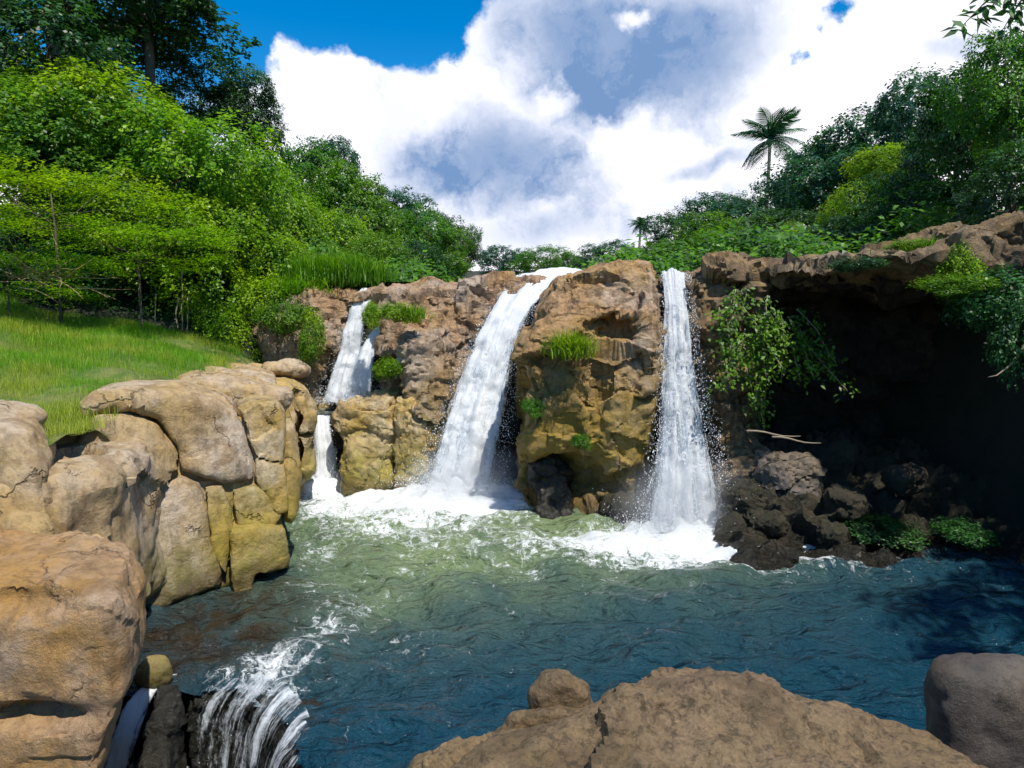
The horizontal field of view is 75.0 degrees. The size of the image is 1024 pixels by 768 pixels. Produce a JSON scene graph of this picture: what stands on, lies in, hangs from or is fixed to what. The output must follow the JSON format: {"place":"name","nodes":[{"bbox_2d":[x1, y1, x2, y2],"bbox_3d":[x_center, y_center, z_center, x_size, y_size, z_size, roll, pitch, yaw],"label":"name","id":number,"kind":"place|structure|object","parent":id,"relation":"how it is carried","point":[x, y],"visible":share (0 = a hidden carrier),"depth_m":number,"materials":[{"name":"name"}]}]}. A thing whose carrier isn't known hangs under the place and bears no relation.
{"place":"outdoors","nodes":[
{"label":"outdoors","id":0,"kind":"place"},
{"bbox_2d":[0,291,259,465],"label":"turf ground","id":1,"kind":"structure","parent":0,"point":[109,372],"depth_m":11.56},
{"bbox_2d":[0,400,55,511],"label":"boulder","id":2,"kind":"object","parent":1,"relation":"on","point":[27,463],"visible":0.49,"depth_m":6.96,"materials":[{"name":"stone"}]},
{"bbox_2d":[174,363,293,412],"bbox_3d":[-5.900,0.295,13.649,2.213,1.361,5.270,-3,6,-25],"label":"rock slab","id":3,"kind":"object","parent":1,"relation":"on","point":[241,381],"visible":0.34,"depth_m":11.86,"materials":[{"name":"stone"}]},
{"bbox_2d":[103,764,191,767],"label":"stream below","id":4,"kind":"structure","parent":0,"point":[133,766],"depth_m":7.95,"materials":[{"name":"liquid"}]},
{"bbox_2d":[0,529,146,767],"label":"boulder","id":5,"kind":"object","parent":4,"relation":"on","point":[73,613],"visible":1,"depth_m":5.33,"materials":[{"name":"orange stone"}]},
{"bbox_2d":[104,674,174,767],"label":"cascade","id":6,"kind":"object","parent":4,"relation":"on","point":[130,722],"visible":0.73,"depth_m":6.86,"materials":[{"name":"liquid"}]},
{"bbox_2d":[136,684,188,767],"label":"wet rock","id":7,"kind":"object","parent":4,"relation":"on","point":[163,737],"visible":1,"depth_m":6.66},
{"bbox_2d":[181,676,320,767],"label":"cascade","id":8,"kind":"object","parent":4,"relation":"on","point":[286,692],"visible":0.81,"depth_m":6.91,"materials":[{"name":"liquid"}]},
{"bbox_2d":[187,688,321,767],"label":"wet rock","id":9,"kind":"object","parent":4,"relation":"on","point":[203,752],"visible":0.53,"depth_m":7.31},
{"bbox_2d":[252,284,388,441],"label":"cliff","id":10,"kind":"structure","parent":0,"point":[333,307],"depth_m":17.42,"materials":[{"name":"stone"}]},
{"bbox_2d":[246,296,314,342],"bbox_3d":[-5.823,-1.643,16.862,1.634,1.212,1.279,0,6,0],"label":"shrub","id":11,"kind":"object","parent":10,"relation":"on","point":[293,317],"visible":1,"depth_m":16.63,"materials":[{"name":"green plant"}]},
{"bbox_2d":[240,269,351,308],"bbox_3d":[-5.876,-2.559,18.054,2.938,1.379,2.950,4,7,31],"label":"reed clump","id":12,"kind":"object","parent":10,"relation":"on","point":[293,287],"visible":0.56,"depth_m":17.65,"materials":[{"name":"plant"}]},
{"bbox_2d":[296,300,327,367],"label":"shrub","id":13,"kind":"object","parent":10,"relation":"attached to","point":[305,349],"visible":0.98,"depth_m":16.59,"materials":[{"name":"green plant"}]},
{"bbox_2d":[257,247,413,288],"bbox_3d":[-4.929,-3.292,18.767,4.426,1.373,3.056,0,6,0],"label":"reed clump","id":14,"kind":"object","parent":10,"relation":"on","point":[354,271],"visible":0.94,"depth_m":18.23,"materials":[{"name":"green plant"}]},
{"bbox_2d":[307,288,379,405],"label":"waterfall","id":15,"kind":"structure","parent":10,"relation":"on","point":[349,350],"depth_m":17.33,"materials":[{"name":"liquid"}]},
{"bbox_2d":[328,327,380,402],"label":"waterfall","id":16,"kind":"structure","parent":0,"point":[364,363],"depth_m":17.06,"materials":[{"name":"liquid"}]},
{"bbox_2d":[371,271,546,474],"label":"cliff","id":17,"kind":"structure","parent":0,"point":[426,353],"depth_m":16.66,"materials":[{"name":"stone"}]},
{"bbox_2d":[367,267,580,495],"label":"waterfall","id":18,"kind":"structure","parent":17,"relation":"on","point":[467,450],"depth_m":15.54,"materials":[{"name":"liquid"}]},
{"bbox_2d":[490,393,519,478],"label":"cliff","id":19,"kind":"structure","parent":0,"point":[506,447],"depth_m":16.73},
{"bbox_2d":[0,0,1023,275],"label":"sky","id":20,"kind":"structure","parent":0,"point":[562,123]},
{"bbox_2d":[4,262,1023,766],"bbox_3d":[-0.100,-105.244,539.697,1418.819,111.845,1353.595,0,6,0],"label":"terrain","id":21,"kind":"structure","parent":0,"point":[960,410],"depth_m":13.45,"materials":[{"name":"soil"}]},
{"bbox_2d":[0,235,120,316],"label":"tree","id":22,"kind":"object","parent":21,"relation":"on","point":[52,253],"visible":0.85,"depth_m":14.59,"materials":[{"name":"green plant"}]},
{"bbox_2d":[0,0,143,242],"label":"tree","id":23,"kind":"object","parent":21,"relation":"on","point":[15,14],"visible":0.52,"depth_m":20.22,"materials":[{"name":"green plant"}]},
{"bbox_2d":[0,74,149,248],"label":"tree","id":24,"kind":"object","parent":21,"relation":"on","point":[68,129],"visible":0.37,"depth_m":17.67,"materials":[{"name":"green plant"}]},
{"bbox_2d":[0,59,151,218],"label":"tree","id":25,"kind":"object","parent":21,"relation":"on","point":[10,77],"visible":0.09,"depth_m":18.50,"materials":[{"name":"green plant"}]},
{"bbox_2d":[0,228,163,302],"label":"tree","id":26,"kind":"object","parent":21,"relation":"on","point":[99,283],"visible":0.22,"depth_m":16.96,"materials":[{"name":"green plant"}]},
{"bbox_2d":[0,111,183,272],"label":"tree","id":27,"kind":"object","parent":21,"relation":"on","point":[104,155],"visible":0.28,"depth_m":17.48,"materials":[{"name":"green plant"}]},
{"bbox_2d":[0,151,200,322],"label":"tree","id":28,"kind":"object","parent":21,"relation":"on","point":[24,190],"visible":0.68,"depth_m":15.01,"materials":[{"name":"green plant"}]},
{"bbox_2d":[0,42,215,198],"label":"tree","id":29,"kind":"object","parent":21,"relation":"on","point":[119,88],"visible":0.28,"depth_m":18.66,"materials":[{"name":"green plant"}]},
{"bbox_2d":[0,200,250,329],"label":"tree","id":30,"kind":"object","parent":21,"relation":"on","point":[123,231],"visible":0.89,"depth_m":14.99,"materials":[{"name":"green plant"}]},
{"bbox_2d":[0,0,261,212],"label":"tree","id":31,"kind":"object","parent":21,"relation":"on","point":[228,27],"visible":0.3,"depth_m":23.78,"materials":[{"name":"green plant"}]},
{"bbox_2d":[63,0,231,103],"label":"tree","id":32,"kind":"object","parent":21,"relation":"on","point":[148,57],"visible":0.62,"depth_m":23.87,"materials":[{"name":"green plant"}]},
{"bbox_2d":[56,159,238,302],"bbox_3d":[-9.804,-0.702,18.483,4.321,10.144,4.085,-3,7,-29],"label":"tree","id":33,"kind":"object","parent":21,"relation":"on","point":[120,215],"visible":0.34,"depth_m":16.93,"materials":[{"name":"green plant"}]},
{"bbox_2d":[66,85,308,248],"bbox_3d":[-9.532,-2.053,19.971,6.946,12.478,5.754,0,6,0],"label":"tree","id":34,"kind":"object","parent":21,"relation":"on","point":[190,136],"visible":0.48,"depth_m":17.93,"materials":[{"name":"green plant"}]},
{"bbox_2d":[139,38,260,139],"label":"tree","id":35,"kind":"object","parent":21,"relation":"on","point":[184,87],"visible":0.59,"depth_m":25.16,"materials":[{"name":"green plant"}]},
{"bbox_2d":[93,176,315,319],"bbox_3d":[-8.214,-0.263,18.730,5.596,11.220,4.286,-5,8,-39],"label":"tree","id":36,"kind":"object","parent":21,"relation":"on","point":[244,223],"visible":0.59,"depth_m":17.56,"materials":[{"name":"green plant"}]},
{"bbox_2d":[131,413,281,696],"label":"bedrock","id":37,"kind":"structure","parent":21,"relation":"on","point":[228,487],"depth_m":10.10,"materials":[{"name":"brown stone"}]},
{"bbox_2d":[78,380,253,482],"bbox_3d":[-5.285,0.741,10.505,2.740,1.644,2.115,-5,7,-38],"label":"rock ledge","id":38,"kind":"object","parent":37,"relation":"on","point":[202,426],"visible":0.98,"depth_m":9.84,"materials":[{"name":"stone"}]},
{"bbox_2d":[122,475,222,703],"bbox_3d":[-5.226,2.618,9.386,1.369,3.061,2.576,5,8,41],"label":"boulder","id":39,"kind":"object","parent":37,"relation":"on","point":[192,564],"visible":0.2,"depth_m":9.49,"materials":[{"name":"stone"}]},
{"bbox_2d":[75,412,177,472],"bbox_3d":[-5.377,0.904,9.384,0.804,1.095,1.429,5,8,40],"label":"boulder","id":40,"kind":"object","parent":39,"relation":"on","point":[126,426],"visible":0.34,"depth_m":9.16,"materials":[{"name":"stone"}]},
{"bbox_2d":[205,484,232,571],"bbox_3d":[-4.588,2.087,10.448,0.403,1.326,1.450,-2,6,-23],"label":"rock block","id":41,"kind":"object","parent":37,"relation":"on","point":[219,511],"visible":0.71,"depth_m":9.91,"materials":[{"name":"yellow stone"}]},
{"bbox_2d":[237,394,288,513],"bbox_3d":[-4.280,1.098,11.366,0.744,1.810,2.162,-3,6,-25],"label":"rock block","id":42,"kind":"object","parent":37,"relation":"on","point":[263,416],"visible":0.87,"depth_m":10.61,"materials":[{"name":"yellow stone"}]},
{"bbox_2d":[282,417,301,522],"bbox_3d":[-4.002,1.399,11.765,0.400,1.621,2.143,-3,6,-26],"label":"rock block","id":43,"kind":"object","parent":37,"relation":"on","point":[293,464],"visible":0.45,"depth_m":10.96,"materials":[{"name":"yellow stone"}]},
{"bbox_2d":[190,297,266,363],"bbox_3d":[-7.313,-1.258,17.116,1.491,1.988,1.758,4,7,32],"label":"shrub","id":44,"kind":"object","parent":21,"relation":"on","point":[224,326],"visible":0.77,"depth_m":16.83,"materials":[{"name":"green plant"}]},
{"bbox_2d":[0,193,470,287],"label":"undergrowth","id":45,"kind":"object","parent":21,"relation":"on","point":[420,270],"visible":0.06,"depth_m":21.31,"materials":[{"name":"green plant"}]},
{"bbox_2d":[184,137,295,275],"bbox_3d":[-8.093,-1.476,20.447,3.098,12.095,4.045,-1,6,-11],"label":"tree","id":46,"kind":"object","parent":21,"relation":"on","point":[278,201],"visible":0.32,"depth_m":19.16,"materials":[{"name":"green plant"}]},
{"bbox_2d":[202,64,289,177],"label":"tree","id":47,"kind":"object","parent":21,"relation":"on","point":[267,101],"visible":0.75,"depth_m":25.68,"materials":[{"name":"green plant"}]},
{"bbox_2d":[225,271,287,324],"bbox_3d":[-6.724,-2.173,17.695,1.811,1.630,1.535,-3,7,-28],"label":"shrub","id":48,"kind":"object","parent":21,"relation":"on","point":[248,304],"visible":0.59,"depth_m":17.41,"materials":[{"name":"green plant"}]},
{"bbox_2d":[223,130,371,222],"bbox_3d":[-9.639,-2.332,29.936,5.760,18.038,5.124,-5,7,-38],"label":"tree","id":49,"kind":"object","parent":21,"relation":"on","point":[291,158],"visible":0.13,"depth_m":28.88,"materials":[{"name":"green plant"}]},
{"bbox_2d":[254,179,340,249],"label":"tree","id":50,"kind":"object","parent":21,"relation":"on","point":[316,227],"visible":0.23,"depth_m":23.09,"materials":[{"name":"green plant"}]},
{"bbox_2d":[289,134,364,215],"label":"tree","id":51,"kind":"object","parent":21,"relation":"on","point":[354,157],"visible":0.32,"depth_m":31.25,"materials":[{"name":"green plant"}]},
{"bbox_2d":[285,193,385,255],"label":"tree","id":52,"kind":"object","parent":21,"relation":"on","point":[328,218],"visible":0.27,"depth_m":24.39,"materials":[{"name":"green plant"}]},
{"bbox_2d":[294,153,413,253],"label":"tree","id":53,"kind":"object","parent":21,"relation":"on","point":[388,226],"visible":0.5,"depth_m":28.32,"materials":[{"name":"green plant"}]},
{"bbox_2d":[339,229,419,270],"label":"tree","id":54,"kind":"object","parent":21,"relation":"on","point":[395,252],"visible":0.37,"depth_m":22.87,"materials":[{"name":"green plant"}]},
{"bbox_2d":[373,202,456,262],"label":"tree","id":55,"kind":"object","parent":21,"relation":"on","point":[440,225],"visible":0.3,"depth_m":30.49,"materials":[{"name":"green plant"}]},
{"bbox_2d":[406,222,481,281],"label":"tree","id":56,"kind":"object","parent":21,"relation":"on","point":[461,260],"visible":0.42,"depth_m":32.14,"materials":[{"name":"green plant"}]},
{"bbox_2d":[504,243,583,274],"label":"tree","id":57,"kind":"object","parent":21,"relation":"on","point":[524,265],"visible":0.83,"depth_m":56.63,"materials":[{"name":"green plant"}]},
{"bbox_2d":[639,209,708,253],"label":"tree","id":58,"kind":"object","parent":21,"relation":"on","point":[657,232],"visible":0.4,"depth_m":42.82,"materials":[{"name":"green plant"}]},
{"bbox_2d":[413,666,987,767],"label":"boulder","id":59,"kind":"object","parent":21,"relation":"on","point":[683,717],"visible":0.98,"depth_m":2.88,"materials":[{"name":"stone"}]},
{"bbox_2d":[494,704,582,732],"bbox_3d":[0.171,1.942,3.649,0.624,0.475,0.325,0,6,0],"label":"rock slab","id":60,"kind":"object","parent":59,"relation":"on","point":[524,718],"visible":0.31,"depth_m":3.50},
{"bbox_2d":[527,668,592,708],"bbox_3d":[0.276,1.820,3.816,0.385,0.502,0.380,0,6,0],"label":"stone","id":61,"kind":"object","parent":60,"relation":"on","point":[553,687],"visible":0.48,"depth_m":3.63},
{"bbox_2d":[670,209,777,243],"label":"tree","id":62,"kind":"object","parent":21,"relation":"on","point":[721,221],"visible":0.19,"depth_m":29.42,"materials":[{"name":"green plant"}]},
{"bbox_2d":[700,193,785,234],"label":"tree","id":63,"kind":"object","parent":21,"relation":"on","point":[730,209],"visible":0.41,"depth_m":38.32,"materials":[{"name":"green plant"}]},
{"bbox_2d":[729,105,806,196],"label":"palm tree","id":64,"kind":"object","parent":21,"relation":"on","point":[774,130],"visible":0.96,"depth_m":55.85,"materials":[{"name":"green plant"}]},
{"bbox_2d":[570,192,1022,276],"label":"undergrowth","id":65,"kind":"object","parent":21,"relation":"on","point":[690,261],"visible":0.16,"depth_m":17.25,"materials":[{"name":"green plant"}]},
{"bbox_2d":[750,135,885,225],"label":"tree","id":66,"kind":"object","parent":21,"relation":"on","point":[793,155],"visible":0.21,"depth_m":36.64,"materials":[{"name":"green plant"}]},
{"bbox_2d":[766,141,888,225],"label":"tree","id":67,"kind":"object","parent":21,"relation":"on","point":[818,183],"visible":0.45,"depth_m":30.55,"materials":[{"name":"green plant"}]},
{"bbox_2d":[794,214,906,256],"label":"tree","id":68,"kind":"object","parent":21,"relation":"on","point":[833,222],"visible":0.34,"depth_m":20.30,"materials":[{"name":"green plant"}]},
{"bbox_2d":[707,416,1023,569],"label":"rubble slope","id":69,"kind":"structure","parent":21,"relation":"on","point":[848,458],"depth_m":12.19,"materials":[{"name":"stone"}]},
{"bbox_2d":[752,447,827,498],"bbox_3d":[5.164,1.784,12.584,1.313,1.082,1.213,0,6,0],"label":"boulder","id":70,"kind":"object","parent":69,"relation":"on","point":[796,473],"visible":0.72,"depth_m":12.11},
{"bbox_2d":[820,483,872,521],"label":"boulder","id":71,"kind":"object","parent":69,"relation":"on","point":[841,502],"visible":0.98,"depth_m":11.59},
{"bbox_2d":[837,512,929,552],"bbox_3d":[6.334,2.502,11.583,1.537,0.586,1.407,3,6,25],"label":"shrub","id":72,"kind":"object","parent":69,"relation":"on","point":[893,539],"visible":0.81,"depth_m":11.24,"materials":[{"name":"green plant"}]},
{"bbox_2d":[880,462,927,496],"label":"boulder","id":73,"kind":"object","parent":69,"relation":"on","point":[906,479],"visible":1,"depth_m":11.81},
{"bbox_2d":[923,516,1005,551],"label":"shrub","id":74,"kind":"object","parent":69,"relation":"on","point":[970,535],"visible":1,"depth_m":10.96,"materials":[{"name":"green plant"}]},
{"bbox_2d":[799,102,931,195],"bbox_3d":[17.745,-5.476,33.701,6.250,16.671,8.036,0,6,0],"label":"tree","id":75,"kind":"object","parent":21,"relation":"on","point":[860,134],"visible":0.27,"depth_m":32.43,"materials":[{"name":"green plant"}]},
{"bbox_2d":[838,142,936,200],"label":"tree","id":76,"kind":"object","parent":21,"relation":"on","point":[890,166],"visible":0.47,"depth_m":23.14,"materials":[{"name":"green plant"}]},
{"bbox_2d":[862,62,972,176],"bbox_3d":[16.915,-5.121,27.775,4.857,15.721,5.928,0,6,0],"label":"tree","id":77,"kind":"object","parent":21,"relation":"on","point":[902,118],"visible":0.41,"depth_m":26.59,"materials":[{"name":"green plant"}]},
{"bbox_2d":[843,166,1000,242],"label":"tree","id":78,"kind":"object","parent":21,"relation":"on","point":[894,198],"visible":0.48,"depth_m":19.26,"materials":[{"name":"green plant"}]},
{"bbox_2d":[896,81,1007,212],"bbox_3d":[13.510,-2.453,20.953,3.376,13.696,3.525,5,8,43],"label":"tree","id":79,"kind":"object","parent":21,"relation":"on","point":[915,161],"visible":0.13,"depth_m":20.55,"materials":[{"name":"green plant"}]},
{"bbox_2d":[904,23,1023,210],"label":"tree","id":80,"kind":"object","parent":21,"relation":"on","point":[941,151],"visible":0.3,"depth_m":17.49,"materials":[{"name":"green plant"}]},
{"bbox_2d":[926,26,1023,209],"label":"tree","id":81,"kind":"object","parent":21,"relation":"on","point":[1006,111],"visible":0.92,"depth_m":14.96,"materials":[{"name":"green plant"}]},
{"bbox_2d":[940,0,1023,58],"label":"overhanging branch","id":82,"kind":"object","parent":21,"relation":"on","point":[1017,17],"visible":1,"depth_m":2.77,"materials":[{"name":"green plant"}]},
{"bbox_2d":[982,286,1023,391],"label":"shrub","id":83,"kind":"object","parent":21,"relation":"on","point":[1004,355],"visible":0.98,"depth_m":9.49,"materials":[{"name":"green plant"}]},
{"bbox_2d":[125,471,1023,767],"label":"pool water","id":84,"kind":"structure","parent":0,"point":[401,627],"depth_m":8.85,"materials":[{"name":"liquid"}]},
{"bbox_2d":[0,430,178,600],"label":"rock shelf","id":85,"kind":"object","parent":84,"relation":"in","point":[111,490],"visible":0.2,"depth_m":8.03,"materials":[{"name":"stone"}]},
{"bbox_2d":[0,505,60,533],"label":"boulder","id":86,"kind":"object","parent":85,"relation":"on","point":[14,517],"visible":0.13,"depth_m":6.67,"materials":[{"name":"stone"}]},
{"bbox_2d":[135,655,172,688],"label":"stone","id":87,"kind":"object","parent":84,"relation":"on","point":[153,671],"visible":0.9,"depth_m":7.14,"materials":[{"name":"yellow stone"}]},
{"bbox_2d":[229,523,289,591],"bbox_3d":[-4.039,2.697,10.619,0.916,1.254,1.672,-3,6,-24],"label":"rock block","id":88,"kind":"object","parent":84,"relation":"in","point":[256,549],"visible":0.71,"depth_m":10.06,"materials":[{"name":"yellow stone"}]},
{"bbox_2d":[233,483,280,524],"bbox_3d":[-4.155,1.877,10.880,0.745,0.714,1.481,-2,6,-22],"label":"rock block","id":89,"kind":"object","parent":88,"relation":"on","point":[252,502],"visible":0.56,"depth_m":10.29,"materials":[{"name":"yellow stone"}]},
{"bbox_2d":[276,376,317,499],"bbox_3d":[-5.218,1.313,15.041,1.638,3.041,4.866,-2,6,-16],"label":"boulder","id":90,"kind":"object","parent":84,"relation":"in","point":[301,412],"visible":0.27,"depth_m":14.57,"materials":[{"name":"yellow stone"}]},
{"bbox_2d":[310,413,340,487],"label":"waterfall","id":91,"kind":"structure","parent":84,"relation":"on","point":[326,460],"depth_m":16.32,"materials":[{"name":"liquid"}]},
{"bbox_2d":[331,389,399,496],"bbox_3d":[-3.426,1.623,16.042,1.746,2.915,1.814,0,6,0],"label":"boulder","id":92,"kind":"object","parent":84,"relation":"in","point":[364,426],"visible":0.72,"depth_m":15.42,"materials":[{"name":"yellow stone"}]},
{"bbox_2d":[392,395,432,488],"bbox_3d":[-2.343,1.596,15.912,1.220,2.806,1.700,0,6,0],"label":"boulder","id":93,"kind":"object","parent":84,"relation":"in","point":[406,422],"visible":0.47,"depth_m":15.28,"materials":[{"name":"yellow stone"}]},
{"bbox_2d":[526,453,574,519],"bbox_3d":[0.917,2.332,13.943,1.231,2.103,1.317,0,6,0],"label":"boulder","id":94,"kind":"object","parent":84,"relation":"in","point":[550,477],"visible":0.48,"depth_m":13.66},
{"bbox_2d":[596,491,644,523],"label":"boulder","id":95,"kind":"object","parent":84,"relation":"in","point":[611,507],"visible":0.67,"depth_m":12.97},
{"bbox_2d":[719,484,766,519],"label":"boulder","id":96,"kind":"object","parent":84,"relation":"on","point":[747,504],"visible":0.69,"depth_m":11.97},
{"bbox_2d":[923,652,1023,767],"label":"boulder","id":97,"kind":"object","parent":84,"relation":"in","point":[974,704],"visible":0.84,"depth_m":3.71,"materials":[{"name":"stone"}]},
{"bbox_2d":[510,259,666,514],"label":"cliff","id":98,"kind":"structure","parent":0,"point":[606,401],"depth_m":13.23,"materials":[{"name":"stone"}]},
{"bbox_2d":[537,323,604,363],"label":"grass tuft","id":99,"kind":"object","parent":98,"relation":"on","point":[575,347],"visible":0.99,"depth_m":12.51,"materials":[{"name":"green plant"}]},
{"bbox_2d":[635,284,709,501],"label":"cliff","id":100,"kind":"structure","parent":0,"point":[643,475],"depth_m":14.14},
{"bbox_2d":[655,249,771,518],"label":"cliff","id":101,"kind":"structure","parent":0,"point":[720,271],"depth_m":13.01,"materials":[{"name":"stone"}]},
{"bbox_2d":[592,268,739,548],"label":"waterfall","id":102,"kind":"structure","parent":101,"relation":"on","point":[683,488],"depth_m":12.72,"materials":[{"name":"liquid"}]},
{"bbox_2d":[705,285,859,429],"bbox_3d":[4.976,-0.499,12.344,2.846,2.715,1.005,0,6,0],"label":"hanging shrub","id":103,"kind":"object","parent":101,"relation":"attached to","point":[763,336],"visible":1,"depth_m":12.33,"materials":[{"name":"green plant"}]},
{"bbox_2d":[728,251,1023,438],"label":"cliff","id":104,"kind":"structure","parent":0,"point":[884,344],"depth_m":14.33,"materials":[{"name":"stone"}]},
{"bbox_2d":[680,238,1003,302],"bbox_3d":[7.176,-2.278,14.171,7.363,1.243,7.108,0,6,0],"label":"rock ledge","id":105,"kind":"object","parent":104,"relation":"on","point":[905,268],"visible":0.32,"depth_m":11.70,"materials":[{"name":"stone"}]},
{"bbox_2d":[906,271,1006,300],"bbox_3d":[6.893,-1.515,10.365,1.028,0.461,1.326,-4,7,-35],"label":"shrub","id":106,"kind":"object","parent":105,"relation":"on","point":[937,285],"visible":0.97,"depth_m":10.23,"materials":[{"name":"green plant"}]},
{"bbox_2d":[895,210,1023,279],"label":"boulder","id":107,"kind":"object","parent":105,"relation":"on","point":[1005,231],"visible":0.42,"depth_m":10.75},
{"bbox_2d":[935,258,1023,334],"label":"shrub","id":108,"kind":"object","parent":105,"relation":"hanging from","point":[975,305],"visible":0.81,"depth_m":10.08,"materials":[{"name":"green plant"}]},
{"bbox_2d":[942,130,1023,225],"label":"tree","id":109,"kind":"object","parent":104,"relation":"on","point":[969,205],"visible":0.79,"depth_m":13.86,"materials":[{"name":"green plant"}]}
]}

